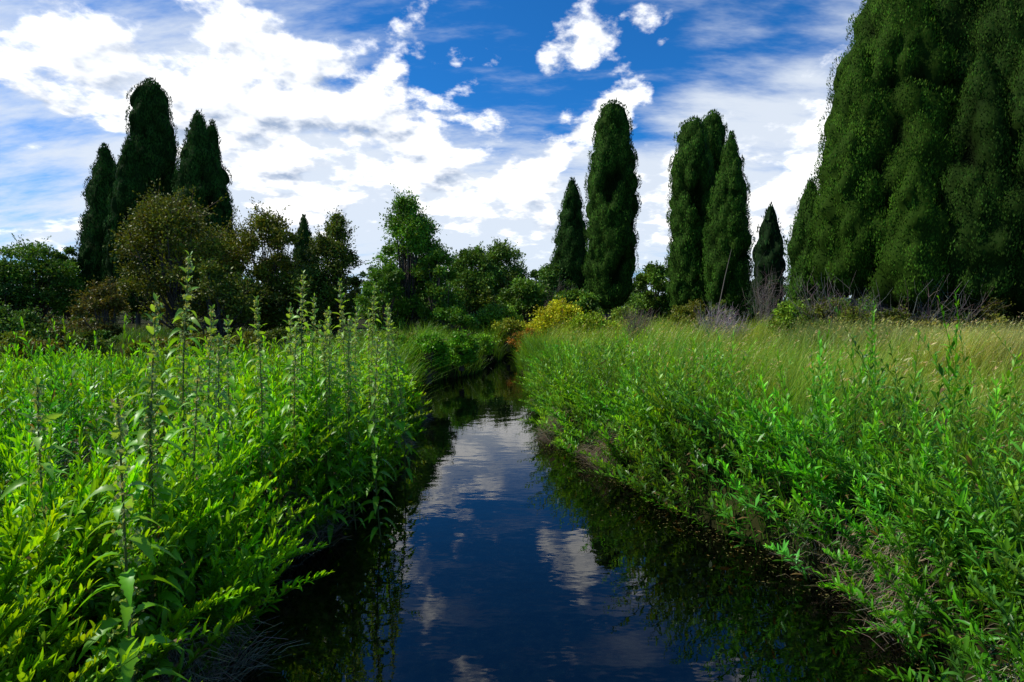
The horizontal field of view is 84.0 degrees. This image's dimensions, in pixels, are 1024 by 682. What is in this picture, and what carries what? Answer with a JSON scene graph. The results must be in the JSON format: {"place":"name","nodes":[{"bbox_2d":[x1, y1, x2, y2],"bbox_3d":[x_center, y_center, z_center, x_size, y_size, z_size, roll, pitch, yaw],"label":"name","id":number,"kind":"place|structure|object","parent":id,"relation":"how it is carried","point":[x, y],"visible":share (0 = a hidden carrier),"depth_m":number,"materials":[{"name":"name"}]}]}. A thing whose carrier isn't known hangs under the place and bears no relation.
{"place":"outdoors","nodes":[
{"label":"outdoors","id":0,"kind":"place"},
{"bbox_2d":[0,0,866,298],"label":"sky","id":1,"kind":"structure","parent":0,"point":[486,110],"materials":[{"name":"blue"}]},
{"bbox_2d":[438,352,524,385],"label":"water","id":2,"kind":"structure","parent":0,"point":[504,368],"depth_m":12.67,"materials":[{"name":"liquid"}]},
{"bbox_2d":[527,427,928,679],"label":"floating leaf litter","id":3,"kind":"object","parent":2,"relation":"on","point":[737,550],"visible":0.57,"depth_m":3.49,"materials":[{"name":"plant"}]},
{"bbox_2d":[0,309,1023,681],"bbox_3d":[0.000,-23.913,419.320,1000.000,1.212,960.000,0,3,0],"label":"ground","id":4,"kind":"structure","parent":0,"point":[516,555],"depth_m":3.39,"materials":[{"name":"soil"}]},
{"bbox_2d":[0,258,44,314],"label":"broadleaf shrub","id":5,"kind":"object","parent":4,"relation":"on","point":[6,286],"visible":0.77,"depth_m":21.76,"materials":[{"name":"green plant"}]},
{"bbox_2d":[0,298,77,356],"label":"broadleaf shrub","id":6,"kind":"object","parent":4,"relation":"on","point":[9,322],"visible":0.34,"depth_m":11.89,"materials":[{"name":"green plant"}]},
{"bbox_2d":[0,233,90,319],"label":"broadleaf shrub","id":7,"kind":"object","parent":4,"relation":"on","point":[52,274],"visible":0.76,"depth_m":22.59,"materials":[{"name":"green plant"}]},
{"bbox_2d":[0,376,97,673],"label":"nettle plant","id":8,"kind":"object","parent":4,"relation":"on","point":[48,467],"visible":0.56,"depth_m":1.81,"materials":[{"name":"green plant"}]},
{"bbox_2d":[30,311,85,353],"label":"broadleaf shrub","id":9,"kind":"object","parent":4,"relation":"on","point":[61,335],"visible":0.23,"depth_m":12.29,"materials":[{"name":"green plant"}]},
{"bbox_2d":[42,245,89,328],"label":"broadleaf shrub","id":10,"kind":"object","parent":4,"relation":"on","point":[71,250],"visible":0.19,"depth_m":24.72,"materials":[{"name":"green plant"}]},
{"bbox_2d":[65,275,130,347],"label":"broadleaf shrub","id":11,"kind":"object","parent":4,"relation":"on","point":[105,298],"visible":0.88,"depth_m":14.78,"materials":[{"name":"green plant"}]},
{"bbox_2d":[73,142,123,325],"bbox_3d":[-18.263,-4.678,25.774,2.586,8.505,2.719,0,3,0],"label":"juniper tree","id":12,"kind":"object","parent":4,"relation":"on","point":[91,235],"visible":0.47,"depth_m":24.97,"materials":[{"name":"green plant"}]},
{"bbox_2d":[72,386,189,681],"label":"nettle plant","id":13,"kind":"object","parent":4,"relation":"on","point":[119,433],"visible":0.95,"depth_m":1.48,"materials":[{"name":"green plant"}]},
{"bbox_2d":[100,76,180,331],"bbox_3d":[-15.061,-5.557,23.237,2.270,10.546,3.413,1,4,14],"label":"juniper tree","id":14,"kind":"object","parent":4,"relation":"on","point":[149,149],"visible":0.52,"depth_m":22.78,"materials":[{"name":"green plant"}]},
{"bbox_2d":[111,293,195,678],"bbox_3d":[-1.311,0.584,2.040,0.246,1.514,0.244,3,5,43],"label":"nettle plant","id":15,"kind":"object","parent":4,"relation":"on","point":[170,596],"visible":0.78,"depth_m":2.03,"materials":[{"name":"green plant"}]},
{"bbox_2d":[127,395,184,681],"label":"nettle plant","id":16,"kind":"object","parent":4,"relation":"on","point":[176,554],"visible":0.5,"depth_m":2.04,"materials":[{"name":"green plant"}]},
{"bbox_2d":[102,179,241,335],"bbox_3d":[-9.887,-2.276,16.891,3.752,4.924,3.818,-3,5,-42],"label":"olive shrub","id":17,"kind":"object","parent":4,"relation":"on","point":[160,219],"visible":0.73,"depth_m":16.28,"materials":[{"name":"green plant"}]},
{"bbox_2d":[159,250,210,495],"bbox_3d":[-1.498,0.323,2.594,0.226,1.467,0.216,-1,4,-22],"label":"nettle plant","id":18,"kind":"object","parent":4,"relation":"on","point":[173,409],"visible":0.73,"depth_m":2.57,"materials":[{"name":"green plant"}]},
{"bbox_2d":[155,358,225,608],"bbox_3d":[-1.293,0.614,2.304,0.236,1.092,0.255,0,3,0],"label":"nettle plant","id":19,"kind":"object","parent":4,"relation":"on","point":[190,540],"visible":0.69,"depth_m":2.29,"materials":[{"name":"green plant"}]},
{"bbox_2d":[161,109,239,332],"bbox_3d":[-12.398,-4.725,22.718,2.838,9.073,2.955,0,3,0],"label":"juniper tree","id":20,"kind":"object","parent":4,"relation":"on","point":[201,168],"visible":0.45,"depth_m":22.20,"materials":[{"name":"green plant"}]},
{"bbox_2d":[181,304,234,494],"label":"nettle plant","id":21,"kind":"object","parent":4,"relation":"on","point":[212,322],"visible":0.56,"depth_m":2.80,"materials":[{"name":"green plant"}]},
{"bbox_2d":[0,313,431,681],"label":"leafy bank plants","id":22,"kind":"object","parent":4,"relation":"on","point":[30,596],"visible":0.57,"depth_m":2.35,"materials":[{"name":"green plant"}]},
{"bbox_2d":[190,333,245,575],"bbox_3d":[-1.358,0.583,2.606,0.230,1.240,0.244,0,3,0],"label":"nettle plant","id":23,"kind":"object","parent":4,"relation":"on","point":[220,439],"visible":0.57,"depth_m":2.60,"materials":[{"name":"green plant"}]},
{"bbox_2d":[164,249,278,341],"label":"olive shrub","id":24,"kind":"object","parent":4,"relation":"on","point":[235,302],"visible":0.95,"depth_m":15.77,"materials":[{"name":"green plant"}]},
{"bbox_2d":[209,315,252,483],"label":"nettle plant","id":25,"kind":"object","parent":4,"relation":"on","point":[231,381],"visible":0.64,"depth_m":3.22,"materials":[{"name":"green plant"}]},
{"bbox_2d":[2,322,496,542],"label":"meadow grass","id":26,"kind":"structure","parent":4,"relation":"on","point":[161,334],"depth_m":15.73,"materials":[{"name":"green plant"}]},
{"bbox_2d":[237,295,284,593],"bbox_3d":[-1.382,0.571,3.120,0.252,1.640,0.250,0,3,0],"label":"nettle plant","id":27,"kind":"object","parent":4,"relation":"on","point":[264,416],"visible":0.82,"depth_m":3.11,"materials":[{"name":"green plant"}]},
{"bbox_2d":[218,197,312,336],"bbox_3d":[-7.755,-2.134,17.725,3.014,4.577,2.725,-2,4,-28],"label":"olive shrub","id":28,"kind":"object","parent":4,"relation":"on","point":[275,235],"visible":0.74,"depth_m":17.32,"materials":[{"name":"green plant"}]},
{"bbox_2d":[269,302,312,488],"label":"nettle plant","id":29,"kind":"object","parent":4,"relation":"on","point":[290,323],"visible":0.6,"depth_m":3.59,"materials":[{"name":"green plant"}]},
{"bbox_2d":[279,323,317,566],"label":"nettle plant","id":30,"kind":"object","parent":4,"relation":"on","point":[296,343],"visible":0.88,"depth_m":3.39,"materials":[{"name":"green plant"}]},
{"bbox_2d":[290,213,313,270],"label":"juniper tree","id":31,"kind":"object","parent":4,"relation":"on","point":[304,227],"visible":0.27,"depth_m":29.43,"materials":[{"name":"green plant"}]},
{"bbox_2d":[260,262,344,336],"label":"broadleaf shrub","id":32,"kind":"object","parent":4,"relation":"on","point":[310,285],"visible":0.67,"depth_m":17.29,"materials":[{"name":"green plant"}]},
{"bbox_2d":[284,270,320,475],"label":"nettle plant","id":33,"kind":"object","parent":4,"relation":"on","point":[302,295],"visible":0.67,"depth_m":3.78,"materials":[{"name":"green plant"}]},
{"bbox_2d":[293,328,320,444],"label":"nettle plant","id":34,"kind":"object","parent":4,"relation":"on","point":[308,334],"visible":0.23,"depth_m":4.04,"materials":[{"name":"green plant"}]},
{"bbox_2d":[295,293,323,447],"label":"nettle plant","id":35,"kind":"object","parent":4,"relation":"on","point":[313,326],"visible":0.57,"depth_m":3.98,"materials":[{"name":"green plant"}]},
{"bbox_2d":[307,338,321,391],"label":"nettle plant","id":36,"kind":"object","parent":4,"relation":"on","point":[311,356],"visible":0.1,"depth_m":5.06,"materials":[{"name":"green plant"}]},
{"bbox_2d":[308,311,342,494],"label":"nettle plant","id":37,"kind":"object","parent":4,"relation":"on","point":[326,337],"visible":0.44,"depth_m":3.89,"materials":[{"name":"green plant"}]},
{"bbox_2d":[315,321,337,414],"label":"nettle plant","id":38,"kind":"object","parent":4,"relation":"on","point":[319,326],"visible":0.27,"depth_m":4.74,"materials":[{"name":"green plant"}]},
{"bbox_2d":[309,337,344,555],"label":"nettle plant","id":39,"kind":"object","parent":4,"relation":"on","point":[323,343],"visible":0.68,"depth_m":3.65,"materials":[{"name":"green plant"}]},
{"bbox_2d":[309,306,351,561],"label":"nettle plant","id":40,"kind":"object","parent":4,"relation":"on","point":[334,409],"visible":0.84,"depth_m":3.63,"materials":[{"name":"green plant"}]},
{"bbox_2d":[298,205,365,341],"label":"broadleaf shrub","id":41,"kind":"object","parent":4,"relation":"on","point":[337,258],"visible":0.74,"depth_m":18.11,"materials":[{"name":"green plant"}]},
{"bbox_2d":[323,331,341,404],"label":"nettle plant","id":42,"kind":"object","parent":4,"relation":"on","point":[338,335],"visible":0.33,"depth_m":4.94,"materials":[{"name":"green plant"}]},
{"bbox_2d":[331,278,362,501],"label":"nettle plant","id":43,"kind":"object","parent":4,"relation":"on","point":[340,295],"visible":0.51,"depth_m":4.17,"materials":[{"name":"green plant"}]},
{"bbox_2d":[332,315,368,533],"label":"nettle plant","id":44,"kind":"object","parent":4,"relation":"on","point":[343,372],"visible":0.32,"depth_m":4.01,"materials":[{"name":"green plant"}]},
{"bbox_2d":[334,316,368,556],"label":"nettle plant","id":45,"kind":"object","parent":4,"relation":"on","point":[353,406],"visible":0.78,"depth_m":3.81,"materials":[{"name":"green plant"}]},
{"bbox_2d":[339,338,367,517],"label":"nettle plant","id":46,"kind":"object","parent":4,"relation":"on","point":[359,405],"visible":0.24,"depth_m":4.28,"materials":[{"name":"green plant"}]},
{"bbox_2d":[341,324,366,416],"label":"nettle plant","id":47,"kind":"object","parent":4,"relation":"on","point":[352,344],"visible":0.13,"depth_m":4.80,"materials":[{"name":"green plant"}]},
{"bbox_2d":[344,303,370,484],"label":"nettle plant","id":48,"kind":"object","parent":4,"relation":"on","point":[355,344],"visible":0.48,"depth_m":4.39,"materials":[{"name":"green plant"}]},
{"bbox_2d":[356,309,384,496],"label":"nettle plant","id":49,"kind":"object","parent":4,"relation":"on","point":[369,354],"visible":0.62,"depth_m":4.54,"materials":[{"name":"green plant"}]},
{"bbox_2d":[358,282,383,451],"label":"nettle plant","id":50,"kind":"object","parent":4,"relation":"on","point":[374,292],"visible":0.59,"depth_m":4.71,"materials":[{"name":"green plant"}]},
{"bbox_2d":[355,333,401,572],"bbox_3d":[-0.860,0.721,3.603,0.234,1.557,0.242,-3,5,-43],"label":"nettle plant","id":51,"kind":"object","parent":4,"relation":"on","point":[374,454],"visible":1,"depth_m":3.56,"materials":[{"name":"green plant"}]},
{"bbox_2d":[348,261,412,331],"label":"broadleaf shrub","id":52,"kind":"object","parent":4,"relation":"on","point":[389,275],"visible":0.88,"depth_m":16.71,"materials":[{"name":"green plant"}]},
{"bbox_2d":[369,304,403,514],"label":"nettle plant","id":53,"kind":"object","parent":4,"relation":"on","point":[387,422],"visible":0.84,"depth_m":4.55,"materials":[{"name":"green plant"}]},
{"bbox_2d":[378,303,405,500],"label":"nettle plant","id":54,"kind":"object","parent":4,"relation":"on","point":[395,409],"visible":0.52,"depth_m":4.76,"materials":[{"name":"green plant"}]},
{"bbox_2d":[380,328,414,365],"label":"broadleaf shrub","id":55,"kind":"object","parent":4,"relation":"on","point":[396,337],"visible":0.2,"depth_m":9.74,"materials":[{"name":"green plant"}]},
{"bbox_2d":[385,319,419,504],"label":"nettle plant","id":56,"kind":"object","parent":4,"relation":"on","point":[408,445],"visible":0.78,"depth_m":4.80,"materials":[{"name":"green plant"}]},
{"bbox_2d":[364,183,447,334],"bbox_3d":[-3.279,-2.345,17.860,2.574,5.105,2.240,1,4,20],"label":"birch tree","id":57,"kind":"object","parent":4,"relation":"on","point":[412,232],"visible":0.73,"depth_m":17.51,"materials":[{"name":"green plant"}]},
{"bbox_2d":[396,214,450,332],"bbox_3d":[-2.867,-2.065,18.560,1.981,4.486,2.013,0,3,0],"label":"birch tree","id":58,"kind":"object","parent":4,"relation":"on","point":[429,243],"visible":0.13,"depth_m":18.27,"materials":[{"name":"green plant"}]},
{"bbox_2d":[401,325,454,383],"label":"broadleaf shrub","id":59,"kind":"object","parent":4,"relation":"on","point":[434,345],"visible":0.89,"depth_m":9.56,"materials":[{"name":"green plant"}]},
{"bbox_2d":[412,247,464,325],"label":"broadleaf shrub","id":60,"kind":"object","parent":4,"relation":"on","point":[431,290],"visible":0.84,"depth_m":17.22,"materials":[{"name":"green plant"}]},
{"bbox_2d":[236,316,656,431],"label":"tussock grass","id":61,"kind":"structure","parent":4,"relation":"on","point":[528,346],"depth_m":11.11,"materials":[{"name":"green plant"}]},
{"bbox_2d":[420,302,479,338],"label":"broadleaf shrub","id":62,"kind":"object","parent":4,"relation":"on","point":[454,316],"visible":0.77,"depth_m":16.76,"materials":[{"name":"green plant"}]},
{"bbox_2d":[25,266,876,317],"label":"distant trees","id":63,"kind":"object","parent":4,"relation":"on","point":[358,289],"visible":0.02,"depth_m":58.68,"materials":[{"name":"green plant"}]},
{"bbox_2d":[446,326,481,370],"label":"broadleaf shrub","id":64,"kind":"object","parent":4,"relation":"on","point":[465,348],"visible":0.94,"depth_m":11.43,"materials":[{"name":"green plant"}]},
{"bbox_2d":[446,241,507,314],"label":"broadleaf tree","id":65,"kind":"object","parent":4,"relation":"on","point":[477,263],"visible":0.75,"depth_m":29.00,"materials":[{"name":"green plant"}]},
{"bbox_2d":[473,331,498,358],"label":"broadleaf shrub","id":66,"kind":"object","parent":4,"relation":"on","point":[488,348],"visible":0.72,"depth_m":14.04,"materials":[{"name":"green plant"}]},
{"bbox_2d":[470,301,524,334],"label":"broadleaf shrub","id":67,"kind":"object","parent":4,"relation":"on","point":[488,314],"visible":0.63,"depth_m":17.65,"materials":[{"name":"green plant"}]},
{"bbox_2d":[472,237,529,297],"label":"broadleaf tree","id":68,"kind":"object","parent":4,"relation":"on","point":[500,252],"visible":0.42,"depth_m":31.32,"materials":[{"name":"green plant"}]},
{"bbox_2d":[491,317,524,351],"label":"broadleaf shrub","id":69,"kind":"object","parent":4,"relation":"on","point":[510,325],"visible":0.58,"depth_m":16.34,"materials":[{"name":"green plant"}]},
{"bbox_2d":[0,284,1023,365],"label":"shrubs","id":70,"kind":"object","parent":4,"relation":"on","point":[692,309],"visible":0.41,"depth_m":11.46,"materials":[{"name":"green plant"}]},
{"bbox_2d":[494,275,549,324],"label":"broadleaf shrub","id":71,"kind":"object","parent":4,"relation":"on","point":[529,294],"visible":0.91,"depth_m":22.40,"materials":[{"name":"green plant"}]},
{"bbox_2d":[506,324,541,351],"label":"orange leaved shrub","id":72,"kind":"object","parent":4,"relation":"on","point":[520,337],"visible":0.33,"depth_m":15.54,"materials":[{"name":"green plant"}]},
{"bbox_2d":[55,387,1022,681],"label":"dry straw","id":73,"kind":"object","parent":4,"relation":"on","point":[239,675],"visible":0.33,"depth_m":2.76,"materials":[{"name":"plant"}]},
{"bbox_2d":[523,261,574,311],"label":"broadleaf shrub","id":74,"kind":"object","parent":4,"relation":"on","point":[548,275],"visible":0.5,"depth_m":26.37,"materials":[{"name":"green plant"}]},
{"bbox_2d":[523,295,585,336],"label":"yellow leaved shrub","id":75,"kind":"object","parent":4,"relation":"on","point":[560,310],"visible":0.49,"depth_m":16.07,"materials":[{"name":"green plant"}]},
{"bbox_2d":[549,175,588,292],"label":"juniper tree","id":76,"kind":"object","parent":4,"relation":"on","point":[570,252],"visible":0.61,"depth_m":28.20,"materials":[{"name":"green plant"}]},
{"bbox_2d":[548,286,600,316],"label":"broadleaf shrub","id":77,"kind":"object","parent":4,"relation":"on","point":[587,301],"visible":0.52,"depth_m":20.64,"materials":[{"name":"green plant"}]},
{"bbox_2d":[562,307,620,340],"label":"yellow leaved shrub","id":78,"kind":"object","parent":4,"relation":"on","point":[593,320],"visible":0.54,"depth_m":15.29,"materials":[{"name":"green plant"}]},
{"bbox_2d":[581,97,641,319],"bbox_3d":[4.322,-5.375,24.642,2.661,10.272,2.568,0,3,0],"label":"juniper tree","id":79,"kind":"object","parent":4,"relation":"on","point":[612,209],"visible":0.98,"depth_m":23.99,"materials":[{"name":"green plant"}]},
{"bbox_2d":[607,305,652,330],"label":"broadleaf shrub","id":80,"kind":"object","parent":4,"relation":"on","point":[615,313],"visible":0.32,"depth_m":17.69,"materials":[{"name":"green plant"}]},
{"bbox_2d":[618,307,660,341],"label":"dead shrub","id":81,"kind":"object","parent":4,"relation":"on","point":[640,322],"visible":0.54,"depth_m":14.40,"materials":[{"name":"grey plant"}]},
{"bbox_2d":[633,258,671,326],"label":"broadleaf shrub","id":82,"kind":"object","parent":4,"relation":"on","point":[654,277],"visible":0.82,"depth_m":26.44,"materials":[{"name":"green plant"}]},
{"bbox_2d":[664,109,727,316],"bbox_3d":[7.622,-4.877,23.197,3.577,9.394,2.152,-3,5,-43],"label":"juniper tree","id":83,"kind":"object","parent":4,"relation":"on","point":[695,164],"visible":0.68,"depth_m":22.17,"materials":[{"name":"green plant"}]},
{"bbox_2d":[691,301,741,345],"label":"dead shrub","id":84,"kind":"object","parent":4,"relation":"on","point":[726,324],"visible":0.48,"depth_m":12.88,"materials":[{"name":"grey plant"}]},
{"bbox_2d":[700,130,755,328],"bbox_3d":[8.128,-3.945,21.295,2.065,7.779,1.932,0,3,0],"label":"juniper tree","id":85,"kind":"object","parent":4,"relation":"on","point":[726,230],"visible":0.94,"depth_m":20.78,"materials":[{"name":"green plant"}]},
{"bbox_2d":[723,312,755,347],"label":"dead shrub","id":86,"kind":"object","parent":4,"relation":"on","point":[738,330],"visible":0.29,"depth_m":13.45,"materials":[{"name":"grey plant"}]},
{"bbox_2d":[743,202,788,319],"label":"juniper tree","id":87,"kind":"object","parent":4,"relation":"on","point":[770,241],"visible":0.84,"depth_m":19.58,"materials":[{"name":"green plant"}]},
{"bbox_2d":[514,289,1023,681],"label":"leafy bank plants","id":88,"kind":"object","parent":4,"relation":"on","point":[928,523],"visible":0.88,"depth_m":3.19,"materials":[{"name":"green plant"}]},
{"bbox_2d":[544,249,999,332],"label":"dead branches","id":89,"kind":"object","parent":4,"relation":"on","point":[814,305],"visible":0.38,"depth_m":12.12,"materials":[{"name":"grey wood"}]},
{"bbox_2d":[522,335,1023,681],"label":"bank grass","id":90,"kind":"structure","parent":4,"relation":"on","point":[774,492],"depth_m":3.78,"materials":[{"name":"green plant"}]},
{"bbox_2d":[763,296,820,338],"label":"broadleaf shrub","id":91,"kind":"object","parent":4,"relation":"on","point":[783,311],"visible":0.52,"depth_m":13.34,"materials":[{"name":"green plant"}]},
{"bbox_2d":[783,177,830,308],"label":"juniper tree","id":92,"kind":"object","parent":4,"relation":"on","point":[800,245],"visible":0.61,"depth_m":16.64,"materials":[{"name":"green plant"}]},
{"bbox_2d":[731,312,1023,386],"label":"straw tussock","id":93,"kind":"object","parent":4,"relation":"on","point":[858,332],"visible":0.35,"depth_m":9.55,"materials":[{"name":"green plant"}]},
{"bbox_2d":[805,0,966,317],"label":"juniper tree","id":94,"kind":"object","parent":4,"relation":"on","point":[880,217],"visible":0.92,"depth_m":11.84,"materials":[{"name":"green plant"}]},
{"bbox_2d":[927,0,1023,334],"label":"juniper tree","id":95,"kind":"object","parent":4,"relation":"on","point":[982,192],"visible":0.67,"depth_m":11.08,"materials":[{"name":"green plant"}]},
{"bbox_2d":[537,309,1023,542],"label":"meadow grass","id":96,"kind":"structure","parent":0,"point":[758,352],"depth_m":6.66,"materials":[{"name":"green plant"}]}
]}

